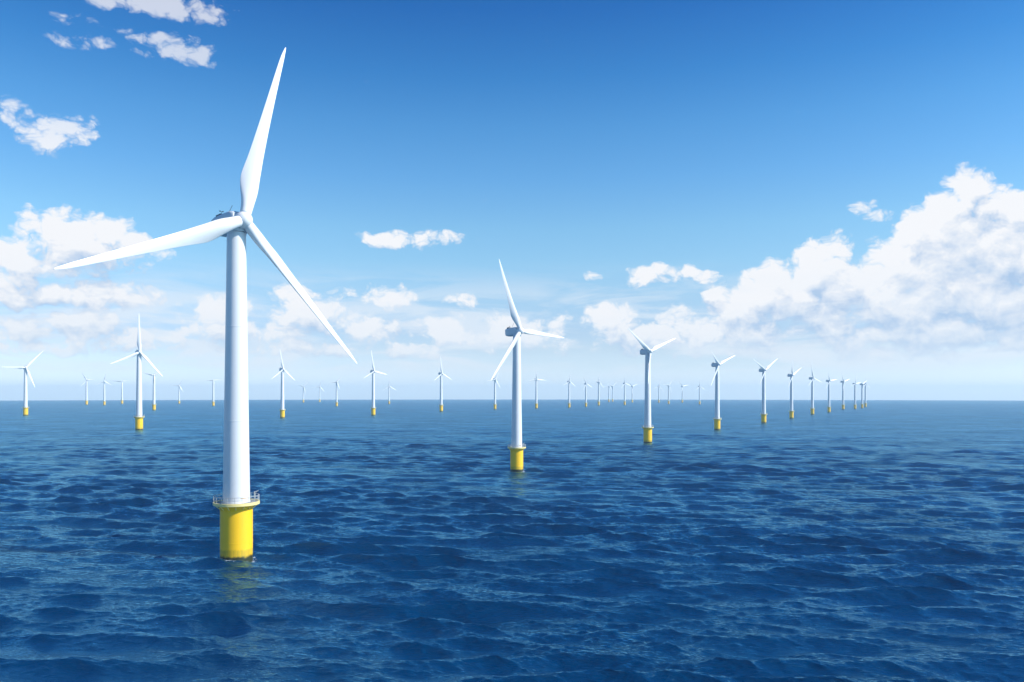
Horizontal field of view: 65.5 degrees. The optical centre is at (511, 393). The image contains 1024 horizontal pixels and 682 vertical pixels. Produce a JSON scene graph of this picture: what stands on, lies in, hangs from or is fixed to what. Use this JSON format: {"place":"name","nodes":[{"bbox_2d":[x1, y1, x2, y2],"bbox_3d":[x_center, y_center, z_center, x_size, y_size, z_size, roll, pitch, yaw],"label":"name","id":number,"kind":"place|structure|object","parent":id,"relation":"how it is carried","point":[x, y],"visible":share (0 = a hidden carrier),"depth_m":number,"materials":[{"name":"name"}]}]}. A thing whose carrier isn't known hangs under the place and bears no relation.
{"place":"outdoors","nodes":[
{"label":"outdoors","id":0,"kind":"place"},
{"bbox_2d":[0,399,1023,681],"bbox_3d":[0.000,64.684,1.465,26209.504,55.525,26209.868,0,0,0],"label":"sea","id":1,"kind":"structure","parent":0,"point":[594,541],"depth_m":206.31,"materials":[{"name":"liquid"}]},
{"bbox_2d":[7,351,42,414],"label":"wind turbine","id":2,"kind":"object","parent":1,"relation":"in","point":[25,407],"visible":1,"depth_m":1474.74,"materials":[{"name":"white metal"}]},
{"bbox_2d":[82,373,94,404],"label":"wind turbine","id":3,"kind":"object","parent":1,"relation":"in","point":[86,401],"visible":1,"depth_m":3128.80,"materials":[{"name":"white metal"}]},
{"bbox_2d":[96,374,110,404],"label":"wind turbine","id":4,"kind":"object","parent":1,"relation":"in","point":[104,401],"visible":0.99,"depth_m":2989.62,"materials":[{"name":"white metal"}]},
{"bbox_2d":[110,380,123,403],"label":"wind turbine","id":5,"kind":"object","parent":1,"relation":"in","point":[121,390],"visible":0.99,"depth_m":3455.56,"materials":[{"name":"white metal"}]},
{"bbox_2d":[110,315,162,429],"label":"wind turbine","id":6,"kind":"object","parent":1,"relation":"in","point":[139,417],"visible":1,"depth_m":867.00,"materials":[{"name":"white metal"}]},
{"bbox_2d":[142,370,162,409],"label":"wind turbine","id":7,"kind":"object","parent":1,"relation":"in","point":[153,406],"visible":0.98,"depth_m":1966.62,"materials":[{"name":"white metal"}]},
{"bbox_2d":[170,381,183,403],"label":"wind turbine","id":8,"kind":"object","parent":1,"relation":"in","point":[179,392],"visible":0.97,"depth_m":3531.00,"materials":[{"name":"white metal"}]},
{"bbox_2d":[53,47,356,561],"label":"wind turbine","id":9,"kind":"object","parent":1,"relation":"in","point":[236,504],"visible":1,"depth_m":185.91,"materials":[{"name":"white metal"}]},
{"bbox_2d":[204,380,215,405],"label":"wind turbine","id":10,"kind":"object","parent":1,"relation":"in","point":[213,403],"visible":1,"depth_m":2746.66,"materials":[{"name":"white metal"}]},
{"bbox_2d":[273,351,291,417],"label":"wind turbine","id":11,"kind":"object","parent":1,"relation":"in","point":[282,410],"visible":0.98,"depth_m":1311.57,"materials":[{"name":"white metal"}]},
{"bbox_2d":[331,376,341,405],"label":"wind turbine","id":12,"kind":"object","parent":1,"relation":"in","point":[336,403],"visible":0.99,"depth_m":2640.63,"materials":[{"name":"white metal"}]},
{"bbox_2d":[364,350,386,414],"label":"wind turbine","id":13,"kind":"object","parent":1,"relation":"in","point":[372,372],"visible":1,"depth_m":1474.59,"materials":[{"name":"white metal"}]},
{"bbox_2d":[385,384,393,403],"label":"wind turbine","id":14,"kind":"object","parent":1,"relation":"in","point":[389,394],"visible":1,"depth_m":3351.02,"materials":[{"name":"white metal"}]},
{"bbox_2d":[435,357,451,410],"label":"wind turbine","id":15,"kind":"object","parent":1,"relation":"in","point":[440,373],"visible":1,"depth_m":1814.70,"materials":[{"name":"white metal"}]},
{"bbox_2d":[488,372,499,408],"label":"wind turbine","id":16,"kind":"object","parent":1,"relation":"in","point":[495,381],"visible":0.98,"depth_m":2084.39,"materials":[{"name":"white metal"}]},
{"bbox_2d":[491,260,562,471],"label":"wind turbine","id":17,"kind":"object","parent":1,"relation":"in","point":[516,448],"visible":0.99,"depth_m":401.57,"materials":[{"name":"white metal"}]},
{"bbox_2d":[529,372,541,407],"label":"wind turbine","id":18,"kind":"object","parent":1,"relation":"in","point":[536,403],"visible":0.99,"depth_m":2216.81,"materials":[{"name":"white metal"}]},
{"bbox_2d":[564,373,575,407],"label":"wind turbine","id":19,"kind":"object","parent":1,"relation":"in","point":[569,382],"visible":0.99,"depth_m":2368.36,"materials":[{"name":"white metal"}]},
{"bbox_2d":[583,379,590,406],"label":"wind turbine","id":20,"kind":"object","parent":1,"relation":"in","point":[585,387],"visible":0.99,"depth_m":2543.25,"materials":[{"name":"white metal"}]},
{"bbox_2d":[593,374,603,404],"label":"wind turbine","id":21,"kind":"object","parent":1,"relation":"in","point":[598,382],"visible":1,"depth_m":2862.72,"materials":[{"name":"white metal"}]},
{"bbox_2d":[621,379,630,404],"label":"wind turbine","id":22,"kind":"object","parent":1,"relation":"in","point":[624,401],"visible":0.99,"depth_m":2989.39,"materials":[{"name":"white metal"}]},
{"bbox_2d":[628,328,675,442],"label":"wind turbine","id":23,"kind":"object","parent":1,"relation":"in","point":[646,351],"visible":0.99,"depth_m":636.67,"materials":[{"name":"white metal"}]},
{"bbox_2d":[711,351,733,429],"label":"wind turbine","id":24,"kind":"object","parent":1,"relation":"in","point":[716,365],"visible":0.98,"depth_m":867.28,"materials":[{"name":"white metal"}]},
{"bbox_2d":[754,359,776,422],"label":"wind turbine","id":25,"kind":"object","parent":1,"relation":"in","point":[763,370],"visible":1,"depth_m":1075.29,"materials":[{"name":"white metal"}]},
{"bbox_2d":[787,362,800,417],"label":"wind turbine","id":26,"kind":"object","parent":1,"relation":"in","point":[791,413],"visible":1,"depth_m":1288.53,"materials":[{"name":"white metal"}]},
{"bbox_2d":[808,363,820,414],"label":"wind turbine","id":27,"kind":"object","parent":1,"relation":"in","point":[812,408],"visible":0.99,"depth_m":1538.92,"materials":[{"name":"white metal"}]},
{"bbox_2d":[826,371,836,411],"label":"wind turbine","id":28,"kind":"object","parent":1,"relation":"in","point":[828,407],"visible":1,"depth_m":1726.55,"materials":[{"name":"white metal"}]},
{"bbox_2d":[840,376,848,408],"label":"wind turbine","id":29,"kind":"object","parent":1,"relation":"in","point":[842,382],"visible":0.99,"depth_m":2084.52,"materials":[{"name":"white metal"}]},
{"bbox_2d":[851,375,860,408],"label":"wind turbine","id":30,"kind":"object","parent":1,"relation":"in","point":[854,384],"visible":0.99,"depth_m":2148.81,"materials":[{"name":"white metal"}]},
{"bbox_2d":[859,381,865,407],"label":"wind turbine","id":31,"kind":"object","parent":1,"relation":"in","point":[862,388],"visible":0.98,"depth_m":2290.30,"materials":[{"name":"white metal"}]},
{"bbox_2d":[863,381,866,406],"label":"wind turbine","id":32,"kind":"object","parent":1,"relation":"in","point":[865,403],"visible":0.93,"depth_m":2495.69,"materials":[{"name":"white metal"}]},
{"bbox_2d":[0,0,1023,400],"label":"sky","id":33,"kind":"structure","parent":0,"point":[835,186],"materials":[{"name":"blue"}]}
]}

